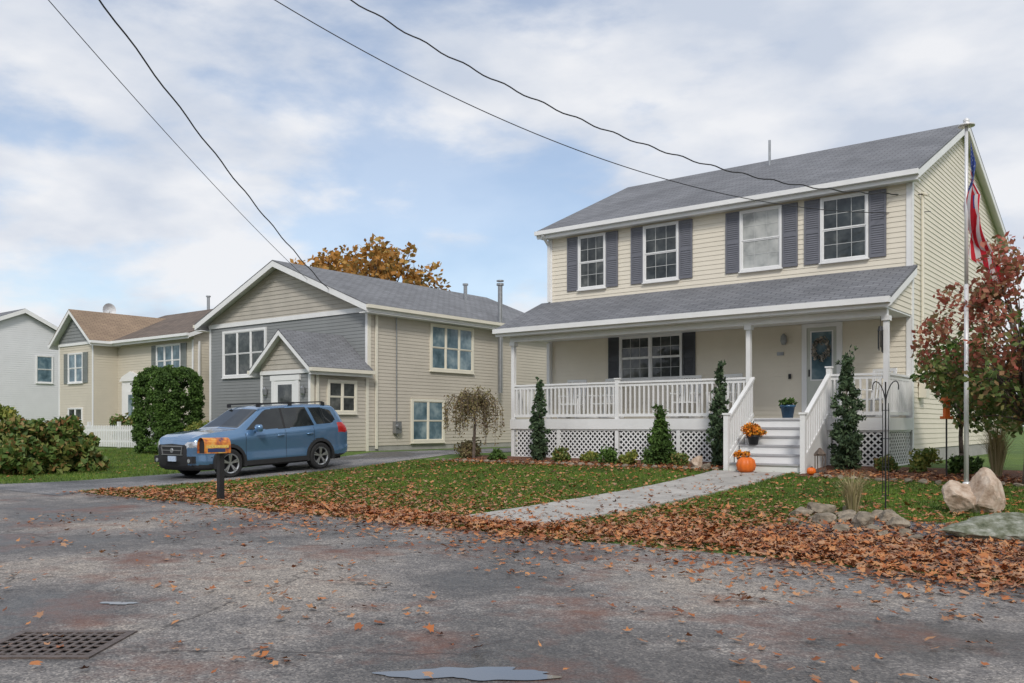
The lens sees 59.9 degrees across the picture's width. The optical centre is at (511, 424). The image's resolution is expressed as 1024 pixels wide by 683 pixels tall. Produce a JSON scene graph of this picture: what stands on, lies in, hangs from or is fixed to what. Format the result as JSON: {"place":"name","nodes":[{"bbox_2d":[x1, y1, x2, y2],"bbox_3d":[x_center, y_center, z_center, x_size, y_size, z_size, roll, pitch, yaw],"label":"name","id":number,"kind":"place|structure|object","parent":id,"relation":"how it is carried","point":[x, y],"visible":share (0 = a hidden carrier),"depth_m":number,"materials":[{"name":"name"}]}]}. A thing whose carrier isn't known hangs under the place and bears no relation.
{"place":"outdoors","nodes":[
{"label":"outdoors","id":0,"kind":"place"},
{"bbox_2d":[0,448,517,495],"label":"driveway","id":1,"kind":"structure","parent":0,"point":[349,461],"depth_m":21.46,"materials":[{"name":"asphalt"}]},
{"bbox_2d":[154,401,347,477],"bbox_3d":[-6.411,0.327,22.261,2.248,1.740,4.660,0,2,38],"label":"parked suv","id":2,"kind":"object","parent":1,"relation":"on","point":[282,434],"visible":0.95,"depth_m":21.63,"materials":[{"name":"blue paint"}]},
{"bbox_2d":[0,490,1023,682],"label":"road","id":3,"kind":"structure","parent":0,"point":[579,636],"depth_m":6.25,"materials":[{"name":"asphalt"}]},
{"bbox_2d":[0,630,137,658],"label":"storm drain grate","id":4,"kind":"object","parent":3,"relation":"on","point":[78,644],"visible":0.98,"depth_m":5.24,"materials":[{"name":"metal"}]},
{"bbox_2d":[372,667,561,680],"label":"puddle","id":5,"kind":"object","parent":3,"relation":"on","point":[491,673],"visible":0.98,"depth_m":4.60,"materials":[{"name":"grey liquid"}]},
{"bbox_2d":[0,427,1023,583],"bbox_3d":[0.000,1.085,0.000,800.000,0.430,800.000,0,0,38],"label":"ground","id":6,"kind":"structure","parent":0,"point":[1014,459],"depth_m":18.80,"materials":[{"name":"green plant"}]},
{"bbox_2d":[0,404,21,422],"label":"yellow shrub","id":7,"kind":"object","parent":6,"relation":"on","point":[7,412],"visible":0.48,"depth_m":40.22,"materials":[{"name":"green plant"}]},
{"bbox_2d":[0,309,57,383],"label":"trim","id":8,"kind":"structure","parent":6,"relation":"on","point":[33,315],"depth_m":48.09,"materials":[{"name":"white paint"}]},
{"bbox_2d":[38,357,51,381],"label":"window","id":9,"kind":"object","parent":8,"relation":"attached to","point":[44,363],"visible":1,"depth_m":48.47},
{"bbox_2d":[0,413,109,475],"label":"rhododendron bush","id":10,"kind":"object","parent":6,"relation":"on","point":[55,445],"visible":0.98,"depth_m":23.08,"materials":[{"name":"green plant"}]},
{"bbox_2d":[80,422,155,447],"bbox_3d":[-18.831,0.418,37.729,15.925,1.060,0.172,0,0,38],"label":"picket fence","id":11,"kind":"object","parent":6,"relation":"on","point":[125,440],"visible":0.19,"depth_m":35.26,"materials":[{"name":"white paint"}]},
{"bbox_2d":[48,310,201,431],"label":"trim","id":12,"kind":"structure","parent":6,"relation":"on","point":[127,379],"depth_m":38.88,"materials":[{"name":"white paint"}]},
{"bbox_2d":[59,319,86,344],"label":"gable shake","id":13,"kind":"object","parent":12,"relation":"attached to","point":[72,333],"visible":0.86,"depth_m":40.06,"materials":[{"name":"grey"}]},
{"bbox_2d":[49,309,164,343],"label":"front gable roof","id":14,"kind":"structure","parent":12,"relation":"on","point":[99,326],"depth_m":40.17,"materials":[{"name":"brown"}]},
{"bbox_2d":[103,303,115,313],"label":"dish","id":15,"kind":"object","parent":12,"relation":"on","point":[110,307],"visible":0.62,"depth_m":43.27,"materials":[{"name":"white"}]},
{"bbox_2d":[69,345,178,415],"bbox_3d":[-16.777,-1.500,38.587,7.277,3.544,0.623,0,0,28],"label":"blue glass","id":16,"kind":"object","parent":12,"relation":"on","point":[160,353],"visible":0.57,"depth_m":38.84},
{"bbox_2d":[64,343,186,383],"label":"shutters","id":17,"kind":"object","parent":12,"relation":"attached to","point":[153,359],"visible":0.84,"depth_m":39.15,"materials":[{"name":"green paint"}]},
{"bbox_2d":[113,309,211,340],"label":"roof","id":18,"kind":"structure","parent":12,"relation":"on","point":[178,323],"depth_m":39.78,"materials":[{"name":"brown"}]},
{"bbox_2d":[109,412,148,444],"bbox_3d":[-16.271,0.269,37.687,2.523,1.577,1.321,0,0,38],"label":"azalea shrub","id":19,"kind":"object","parent":6,"relation":"on","point":[124,421],"visible":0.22,"depth_m":37.57,"materials":[{"name":"green plant"}]},
{"bbox_2d":[130,364,205,453],"bbox_3d":[-12.225,-0.531,31.580,2.717,3.160,2.081,0,0,38],"label":"trimmed arborvitae","id":20,"kind":"object","parent":6,"relation":"on","point":[167,415],"visible":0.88,"depth_m":30.89,"materials":[{"name":"green plant"}]},
{"bbox_2d":[184,420,208,430],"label":"green shrub","id":21,"kind":"object","parent":6,"relation":"on","point":[193,426],"visible":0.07,"depth_m":30.48,"materials":[{"name":"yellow plant"}]},
{"bbox_2d":[197,437,230,500],"bbox_3d":[-4.990,0.785,14.878,0.244,1.130,0.480,0,0,42],"label":"newspaper mailbox","id":22,"kind":"object","parent":6,"relation":"on","point":[220,446],"visible":0.95,"depth_m":14.90,"materials":[{"name":"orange metal"}]},
{"bbox_2d":[210,313,364,420],"bbox_3d":[-8.935,-1.425,30.797,8.934,4.550,2.352,0,0,38],"label":"gray siding","id":23,"kind":"object","parent":6,"relation":"on","point":[350,328],"visible":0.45,"depth_m":32.20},
{"bbox_2d":[195,261,499,421],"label":"trim","id":24,"kind":"structure","parent":6,"relation":"on","point":[203,325],"depth_m":30.77,"materials":[{"name":"white paint"}]},
{"bbox_2d":[48,0,306,278],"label":"power line","id":25,"kind":"object","parent":24,"relation":"attached to","point":[164,131],"visible":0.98,"depth_m":18.73,"materials":[{"name":"metal"}]},
{"bbox_2d":[99,0,328,288],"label":"power line","id":26,"kind":"object","parent":24,"relation":"attached to","point":[113,19],"visible":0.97,"depth_m":18.17,"materials":[{"name":"metal"}]},
{"bbox_2d":[210,269,358,371],"bbox_3d":[-5.507,-3.645,35.170,8.934,4.090,13.476,0,0,38],"label":"gable shake","id":27,"kind":"object","parent":24,"relation":"attached to","point":[276,293],"visible":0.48,"depth_m":31.48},
{"bbox_2d":[275,380,294,401],"bbox_3d":[-7.111,-0.290,27.843,1.010,2.180,0.030,0,0,38],"label":"door","id":28,"kind":"structure","parent":24,"relation":"attached to","point":[284,382],"depth_m":27.81,"materials":[{"name":"white paint"}]},
{"bbox_2d":[225,330,353,409],"bbox_3d":[-8.534,-1.511,30.508,8.068,3.822,1.931,0,0,44],"label":"window glass","id":29,"kind":"object","parent":24,"relation":"attached to","point":[284,393],"visible":0.75,"depth_m":32.67,"materials":[{"name":"glass"}]},
{"bbox_2d":[194,260,523,370],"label":"roof","id":30,"kind":"structure","parent":24,"relation":"on","point":[313,349],"depth_m":31.41,"materials":[{"name":"grey"}]},
{"bbox_2d":[393,280,503,435],"bbox_3d":[-1.783,-2.760,33.323,2.577,6.320,7.992,0,0,14],"label":"pipe","id":31,"kind":"object","parent":24,"relation":"on","point":[397,426],"visible":0.95,"depth_m":33.82,"materials":[{"name":"metal"}]},
{"bbox_2d":[193,304,504,450],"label":"cream trim","id":32,"kind":"structure","parent":6,"relation":"on","point":[342,411],"depth_m":29.18,"materials":[{"name":"paint"}]},
{"bbox_2d":[414,327,470,438],"bbox_3d":[-2.455,-1.470,31.786,0.018,3.964,3.044,0,0,38],"label":"blue glass","id":33,"kind":"object","parent":32,"relation":"attached to","point":[420,428],"visible":1,"depth_m":31.64,"materials":[{"name":"glass"}]},
{"bbox_2d":[290,233,450,290],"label":"autumn maple tree","id":34,"kind":"object","parent":6,"relation":"on","point":[389,266],"visible":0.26,"depth_m":50.12,"materials":[{"name":"orange plant"}]},
{"bbox_2d":[311,311,547,450],"bbox_3d":[-5.503,-1.425,35.174,8.958,4.550,13.452,0,0,38],"label":"tan siding","id":35,"kind":"object","parent":6,"relation":"on","point":[416,379],"visible":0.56,"depth_m":30.82,"materials":[{"name":"plastic"}]},
{"bbox_2d":[369,442,517,450],"bbox_3d":[-4.787,0.920,36.092,8.910,0.560,11.080,0,0,38],"label":"foundation","id":36,"kind":"object","parent":6,"relation":"on","point":[423,446],"visible":0.21,"depth_m":31.15,"materials":[{"name":"concrete"}]},
{"bbox_2d":[454,437,481,455],"bbox_3d":[-1.205,0.672,24.991,0.792,0.654,0.778,0,0,38],"label":"heather shrub","id":37,"kind":"object","parent":6,"relation":"on","point":[466,441],"visible":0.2,"depth_m":24.93,"materials":[{"name":"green plant"}]},
{"bbox_2d":[0,450,1023,682],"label":"fallen leaves","id":38,"kind":"object","parent":6,"relation":"on","point":[743,539],"visible":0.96,"depth_m":10.41,"materials":[{"name":"plant"}]},
{"bbox_2d":[439,470,784,526],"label":"concrete walkway","id":39,"kind":"structure","parent":6,"relation":"on","point":[591,505],"depth_m":14.52,"materials":[{"name":"concrete"}]},
{"bbox_2d":[736,455,755,472],"bbox_3d":[4.773,0.803,18.114,0.385,0.355,0.400,0,0,38],"label":"pumpkin","id":40,"kind":"object","parent":39,"relation":"on","point":[746,464],"visible":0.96,"depth_m":17.97,"materials":[{"name":"orange plant"}]},
{"bbox_2d":[518,430,904,464],"bbox_3d":[4.387,0.500,21.796,9.550,1.000,1.520,0,0,38],"label":"lattice skirting","id":41,"kind":"object","parent":6,"relation":"on","point":[709,446],"visible":0.07,"depth_m":21.80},
{"bbox_2d":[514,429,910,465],"bbox_3d":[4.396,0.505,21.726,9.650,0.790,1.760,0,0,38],"label":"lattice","id":42,"kind":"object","parent":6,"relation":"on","point":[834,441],"visible":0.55,"depth_m":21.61,"materials":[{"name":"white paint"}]},
{"bbox_2d":[459,455,1022,483],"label":"mulch bed","id":43,"kind":"object","parent":6,"relation":"on","point":[1012,473],"visible":0.41,"depth_m":17.32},
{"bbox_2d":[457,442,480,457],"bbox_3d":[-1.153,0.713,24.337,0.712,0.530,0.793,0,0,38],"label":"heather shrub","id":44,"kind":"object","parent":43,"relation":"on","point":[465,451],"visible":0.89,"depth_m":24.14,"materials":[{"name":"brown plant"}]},
{"bbox_2d":[442,385,505,458],"bbox_3d":[-1.021,-0.035,23.772,1.605,2.074,1.641,0,0,38],"label":"weeping cherry tree","id":45,"kind":"object","parent":43,"relation":"on","point":[473,404],"visible":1,"depth_m":23.65,"materials":[{"name":"brown plant"}]},
{"bbox_2d":[487,448,506,460],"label":"boxwood shrub","id":46,"kind":"object","parent":43,"relation":"on","point":[495,454],"visible":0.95,"depth_m":23.05,"materials":[{"name":"green plant"}]},
{"bbox_2d":[528,376,551,459],"bbox_3d":[0.689,-0.130,22.689,0.550,2.210,0.628,0,0,-26],"label":"columnar juniper","id":47,"kind":"object","parent":43,"relation":"on","point":[538,447],"visible":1,"depth_m":22.59,"materials":[{"name":"green plant"}]},
{"bbox_2d":[551,446,570,461],"bbox_3d":[1.247,0.757,22.106,0.435,0.513,0.656,0,0,38],"label":"azalea shrub","id":48,"kind":"object","parent":43,"relation":"on","point":[560,454],"visible":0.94,"depth_m":21.98,"materials":[{"name":"green plant"}]},
{"bbox_2d":[579,450,598,461],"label":"hosta plant","id":49,"kind":"object","parent":43,"relation":"on","point":[587,455],"visible":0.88,"depth_m":21.78,"materials":[{"name":"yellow plant"}]},
{"bbox_2d":[593,445,620,464],"bbox_3d":[2.250,0.770,21.122,0.675,0.574,0.692,0,0,-9],"label":"boxwood shrub","id":50,"kind":"object","parent":43,"relation":"on","point":[609,455],"visible":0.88,"depth_m":21.00,"materials":[{"name":"green plant"}]},
{"bbox_2d":[618,449,637,464],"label":"hosta plant","id":51,"kind":"object","parent":43,"relation":"on","point":[628,457],"visible":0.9,"depth_m":20.64,"materials":[{"name":"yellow plant"}]},
{"bbox_2d":[640,403,679,465],"bbox_3d":[3.430,0.261,20.540,0.922,1.521,0.808,0,0,-2],"label":"conical spruce","id":52,"kind":"object","parent":43,"relation":"on","point":[659,450],"visible":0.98,"depth_m":20.38,"materials":[{"name":"green plant"}]},
{"bbox_2d":[670,452,689,466],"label":"azalea shrub","id":53,"kind":"object","parent":43,"relation":"on","point":[681,459],"visible":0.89,"depth_m":19.85,"materials":[{"name":"green plant"}]},
{"bbox_2d":[690,456,702,467],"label":"garden boulder","id":54,"kind":"object","parent":43,"relation":"on","point":[696,461],"visible":0.73,"depth_m":19.22,"materials":[{"name":"beige stone"}]},
{"bbox_2d":[705,360,732,465],"bbox_3d":[4.608,-0.233,19.638,0.608,2.416,0.677,0,0,38],"label":"columnar juniper","id":55,"kind":"object","parent":43,"relation":"on","point":[718,407],"visible":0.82,"depth_m":19.57,"materials":[{"name":"green plant"}]},
{"bbox_2d":[814,448,825,472],"bbox_3d":[6.076,0.710,17.524,0.228,0.500,0.228,0,0,-33],"label":"garden lantern","id":56,"kind":"object","parent":43,"relation":"on","point":[819,452],"visible":0.89,"depth_m":17.48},
{"bbox_2d":[827,344,865,469],"bbox_3d":[6.745,-0.302,17.947,0.749,2.648,0.718,0,0,-32],"label":"columnar juniper","id":57,"kind":"object","parent":43,"relation":"on","point":[848,454],"visible":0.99,"depth_m":17.84,"materials":[{"name":"green plant"}]},
{"bbox_2d":[873,454,900,471],"bbox_3d":[7.291,0.772,17.377,0.548,0.410,0.470,0,0,-7],"label":"azalea shrub","id":58,"kind":"object","parent":43,"relation":"on","point":[893,465],"visible":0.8,"depth_m":17.26,"materials":[{"name":"green plant"}]},
{"bbox_2d":[908,447,942,472],"bbox_3d":[7.938,0.715,17.107,0.625,0.584,0.610,0,0,38],"label":"shrub","id":59,"kind":"object","parent":43,"relation":"on","point":[923,460],"visible":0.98,"depth_m":17.08,"materials":[{"name":"green plant"}]},
{"bbox_2d":[940,396,952,476],"bbox_3d":[7.908,0.220,16.165,0.260,1.560,0.260,0,0,38],"label":"bird feeder","id":60,"kind":"object","parent":43,"relation":"on","point":[946,413],"visible":0.71,"depth_m":16.12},
{"bbox_2d":[945,452,984,473],"bbox_3d":[8.413,0.756,16.514,0.634,0.535,0.705,0,0,38],"label":"boxwood shrub","id":61,"kind":"object","parent":43,"relation":"on","point":[956,463],"visible":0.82,"depth_m":16.40,"materials":[{"name":"green plant"}]},
{"bbox_2d":[975,416,1019,476],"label":"ornamental grass","id":62,"kind":"object","parent":43,"relation":"on","point":[997,449],"depth_m":15.93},
{"bbox_2d":[492,128,1010,473],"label":"trim","id":63,"kind":"structure","parent":6,"relation":"on","point":[815,421],"depth_m":20.60,"materials":[{"name":"white paint"}]},
{"bbox_2d":[581,195,864,377],"bbox_3d":[4.945,-3.210,22.418,7.684,3.924,0.018,0,0,38],"label":"window glass","id":64,"kind":"object","parent":63,"relation":"attached to","point":[837,250],"visible":1,"depth_m":23.17,"materials":[{"name":"glass"}]},
{"bbox_2d":[581,197,864,377],"bbox_3d":[4.942,-3.210,22.414,7.684,3.924,0.018,0,0,38],"label":"muntin","id":65,"kind":"object","parent":63,"relation":"attached to","point":[655,266],"visible":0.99,"depth_m":23.05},
{"bbox_2d":[496,124,1008,328],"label":"roof","id":66,"kind":"structure","parent":63,"relation":"on","point":[919,150],"depth_m":22.43,"materials":[{"name":"grey"}]},
{"bbox_2d":[743,209,778,268],"bbox_3d":[6.038,-4.500,21.560,0.904,1.344,0.015,0,0,38],"label":"curtained glass","id":67,"kind":"object","parent":63,"relation":"attached to","point":[764,247],"visible":1,"depth_m":21.54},
{"bbox_2d":[729,418,799,465],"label":"treads","id":68,"kind":"object","parent":63,"relation":"attached to","point":[772,464],"visible":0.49,"depth_m":18.64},
{"bbox_2d":[733,449,749,459],"bbox_3d":[4.770,0.655,18.404,0.301,0.290,0.334,0,0,-36],"label":"chrysanthemum pot","id":69,"kind":"object","parent":68,"relation":"on","point":[739,453],"visible":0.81,"depth_m":18.37,"materials":[{"name":"orange plant"}]},
{"bbox_2d":[740,422,766,444],"bbox_3d":[5.119,0.181,18.902,0.560,0.499,0.475,0,0,5],"label":"chrysanthemum pot","id":70,"kind":"object","parent":68,"relation":"on","point":[754,432],"visible":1,"depth_m":18.79,"materials":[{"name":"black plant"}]},
{"bbox_2d":[550,137,999,448],"bbox_3d":[7.599,-3.565,25.893,9.774,8.330,12.292,0,0,38],"label":"siding","id":71,"kind":"object","parent":63,"relation":"attached to","point":[941,182],"visible":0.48,"depth_m":21.84,"materials":[{"name":"plastic"}]},
{"bbox_2d":[275,0,930,212],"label":"power line","id":72,"kind":"object","parent":71,"relation":"attached to","point":[558,142],"visible":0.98,"depth_m":16.61,"materials":[{"name":"rubber"}]},
{"bbox_2d":[350,0,922,194],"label":"power line","id":73,"kind":"object","parent":71,"relation":"attached to","point":[598,127],"visible":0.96,"depth_m":16.54,"materials":[{"name":"rubber"}]},
{"bbox_2d":[608,332,694,381],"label":"dark shutters","id":74,"kind":"object","parent":71,"relation":"attached to","point":[688,353],"visible":0.88,"depth_m":22.82,"materials":[{"name":"paint"}]},
{"bbox_2d":[567,188,885,291],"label":"shutters","id":75,"kind":"object","parent":71,"relation":"attached to","point":[877,232],"visible":0.99,"depth_m":21.96,"materials":[{"name":"grey paint"}]},
{"bbox_2d":[919,192,929,397],"bbox_3d":[9.268,-2.915,19.927,0.198,4.630,0.300,0,0,38],"label":"conduit","id":76,"kind":"object","parent":71,"relation":"attached to","point":[924,392],"visible":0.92,"depth_m":19.93,"materials":[{"name":"beige paint"}]},
{"bbox_2d":[807,326,835,417],"bbox_3d":[7.201,-1.205,20.636,0.690,2.110,0.035,0,0,38],"label":"door","id":77,"kind":"structure","parent":63,"relation":"attached to","point":[812,387],"depth_m":20.66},
{"bbox_2d":[811,336,830,361],"bbox_3d":[7.173,-1.749,20.589,0.487,0.609,0.174,0,0,38],"label":"door wreath","id":78,"kind":"object","parent":77,"relation":"attached to","point":[820,340],"depth_m":20.58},
{"bbox_2d":[877,316,883,352],"bbox_3d":[7.498,-1.825,18.074,0.114,0.750,0.120,0,0,38],"label":"wind chime","id":79,"kind":"object","parent":63,"relation":"hanging from","point":[880,330],"visible":1,"depth_m":18.07,"materials":[{"name":"silver metal"}]},
{"bbox_3d":[4.357,-0.085,21.757,9.750,0.090,1.760,0,0,38],"label":"deck","id":80,"kind":"object","parent":63,"relation":"attached to","visible":0},
{"bbox_2d":[557,379,586,417],"bbox_3d":[1.648,-0.695,24.153,0.600,1.070,0.851,0,0,27],"label":"porch rocking chair","id":81,"kind":"object","parent":80,"relation":"on","point":[577,381],"visible":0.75,"depth_m":24.32,"materials":[{"name":"white paint"}]},
{"bbox_2d":[587,378,623,417],"bbox_3d":[2.474,-0.695,23.569,0.850,1.070,0.600,0,0,-40],"label":"porch rocking chair","id":82,"kind":"object","parent":80,"relation":"on","point":[611,394],"visible":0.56,"depth_m":23.66,"materials":[{"name":"white paint"}]},
{"bbox_2d":[669,375,702,417],"bbox_3d":[4.326,-0.695,22.054,0.600,1.070,0.850,0,0,32],"label":"porch rocking chair","id":83,"kind":"object","parent":80,"relation":"on","point":[699,387],"visible":0.75,"depth_m":22.20,"materials":[{"name":"white paint"}]},
{"bbox_2d":[703,373,742,417],"bbox_3d":[5.120,-0.695,21.430,0.850,1.070,0.600,0,0,-35],"label":"porch rocking chair","id":84,"kind":"object","parent":80,"relation":"on","point":[732,376],"visible":0.41,"depth_m":21.48,"materials":[{"name":"white paint"}]},
{"bbox_2d":[778,397,797,417],"bbox_3d":[6.114,-0.369,19.732,0.359,0.478,0.461,0,0,-9],"label":"blue flower pot","id":85,"kind":"object","parent":80,"relation":"on","point":[787,407],"visible":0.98,"depth_m":19.60,"materials":[{"name":"ceramic"}]},
{"bbox_2d":[857,368,898,416],"bbox_3d":[7.936,-0.695,19.349,0.850,1.070,0.600,0,0,-35],"label":"porch rocking chair","id":86,"kind":"object","parent":80,"relation":"on","point":[894,370],"visible":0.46,"depth_m":19.60,"materials":[{"name":"white paint"}]},
{"bbox_2d":[789,506,813,516],"bbox_3d":[3.925,1.198,12.089,0.300,0.167,0.234,0,0,-22],"label":"field stone","id":87,"kind":"object","parent":6,"relation":"on","point":[802,510],"visible":0.75,"depth_m":12.00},
{"bbox_2d":[806,502,836,513],"bbox_3d":[4.248,1.188,12.151,0.404,0.248,0.317,0,0,12],"label":"field stone","id":88,"kind":"object","parent":6,"relation":"on","point":[815,507],"visible":0.7,"depth_m":12.06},
{"bbox_2d":[835,509,855,516],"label":"field stone","id":89,"kind":"object","parent":6,"relation":"on","point":[841,513],"visible":0.61,"depth_m":11.74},
{"bbox_2d":[828,468,871,511],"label":"ornamental grass","id":90,"kind":"object","parent":6,"relation":"on","point":[850,491],"depth_m":12.15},
{"bbox_2d":[734,520,1023,573],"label":"fallen leaves","id":91,"kind":"object","parent":6,"relation":"on","point":[919,529],"depth_m":9.50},
{"bbox_2d":[811,512,836,524],"bbox_3d":[3.966,1.219,11.259,0.315,0.195,0.344,0,0,-9],"label":"field stone","id":92,"kind":"object","parent":91,"relation":"on","point":[828,517],"visible":0.73,"depth_m":11.15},
{"bbox_2d":[832,524,849,531],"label":"field stone","id":93,"kind":"object","parent":91,"relation":"on","point":[841,527],"visible":0.56,"depth_m":10.37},
{"bbox_2d":[838,513,854,522],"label":"field stone","id":94,"kind":"object","parent":91,"relation":"on","point":[845,517],"visible":0.51,"depth_m":11.29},
{"bbox_2d":[851,511,874,527],"bbox_3d":[4.307,1.188,10.912,0.268,0.240,0.467,0,0,17],"label":"field stone","id":95,"kind":"object","parent":91,"relation":"on","point":[861,519],"visible":0.69,"depth_m":10.77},
{"bbox_2d":[877,509,900,522],"bbox_3d":[4.812,1.194,11.348,0.326,0.225,0.233,0,0,-7],"label":"field stone","id":96,"kind":"object","parent":91,"relation":"on","point":[886,515],"visible":0.64,"depth_m":11.26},
{"bbox_2d":[886,517,910,528],"bbox_3d":[4.655,1.204,10.725,0.310,0.178,0.218,0,0,31],"label":"field stone","id":97,"kind":"object","parent":91,"relation":"on","point":[893,522],"visible":0.67,"depth_m":10.65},
{"bbox_2d":[899,528,915,535],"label":"field stone","id":98,"kind":"object","parent":91,"relation":"on","point":[903,530],"visible":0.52,"depth_m":10.04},
{"bbox_2d":[940,512,1023,541],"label":"mossy slab stone","id":99,"kind":"object","parent":91,"relation":"on","point":[1004,526],"visible":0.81,"depth_m":9.69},
{"bbox_2d":[872,381,898,508],"bbox_3d":[5.265,0.332,12.518,0.365,1.897,0.022,0,0,38],"label":"shepherd hook","id":100,"kind":"object","parent":6,"relation":"on","point":[885,410],"visible":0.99,"depth_m":12.51,"materials":[{"name":"black metal"}]},
{"bbox_2d":[905,443,988,462],"bbox_3d":[8.151,0.850,26.597,9.730,0.700,10.460,0,0,38],"label":"foundation","id":101,"kind":"object","parent":6,"relation":"on","point":[976,449],"visible":0.07,"depth_m":22.99,"materials":[{"name":"concrete"}]},
{"bbox_2d":[941,480,975,512],"bbox_3d":[6.130,0.994,12.131,0.487,0.465,0.421,0,0,16],"label":"granite boulder","id":102,"kind":"object","parent":6,"relation":"on","point":[958,496],"visible":0.89,"depth_m":12.03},
{"bbox_2d":[909,335,1011,455],"bbox_3d":[9.017,-0.447,17.785,1.846,2.739,2.037,0,0,38],"label":"young tree","id":103,"kind":"object","parent":6,"relation":"on","point":[949,347],"visible":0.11,"depth_m":17.83,"materials":[{"name":"red plant"}]},
{"bbox_2d":[910,231,1023,483],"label":"dogwood tree","id":104,"kind":"object","parent":6,"relation":"on","point":[983,295],"visible":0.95,"depth_m":14.69,"materials":[{"name":"red plant"}]},
{"bbox_2d":[958,118,1000,483],"bbox_3d":[7.704,-1.970,14.550,0.737,6.140,0.294,0,0,8],"label":"flagpole","id":105,"kind":"object","parent":6,"relation":"on","point":[972,199],"visible":0.91,"depth_m":14.57,"materials":[{"name":"metal"}]},
{"bbox_2d":[967,467,1005,513],"bbox_3d":[6.397,0.962,12.043,0.522,0.769,0.482,0,0,44],"label":"granite boulder","id":106,"kind":"object","parent":6,"relation":"on","point":[986,486],"visible":0.78,"depth_m":11.87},
{"bbox_2d":[1002,362,1023,431],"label":"distant trees","id":107,"kind":"object","parent":6,"relation":"on","point":[1016,427],"depth_m":104.46,"materials":[{"name":"green plant"}]},
{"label":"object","id":108,"kind":"object","parent":6,"relation":"on","visible":0},
{"bbox_2d":[0,313,57,421],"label":"siding","id":109,"kind":"object","parent":108,"relation":"on","point":[25,339],"visible":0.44,"depth_m":47.74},
{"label":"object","id":110,"kind":"object","parent":6,"relation":"on","visible":0},
{"bbox_2d":[59,332,208,439],"bbox_3d":[-13.784,-2.350,38.902,13.386,6.100,5.927,0,0,-8],"label":"siding","id":111,"kind":"object","parent":110,"relation":"on","point":[113,366],"visible":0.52,"depth_m":39.19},
{"bbox_2d":[0,0,1023,426],"label":"sky","id":112,"kind":"structure","parent":0,"point":[334,144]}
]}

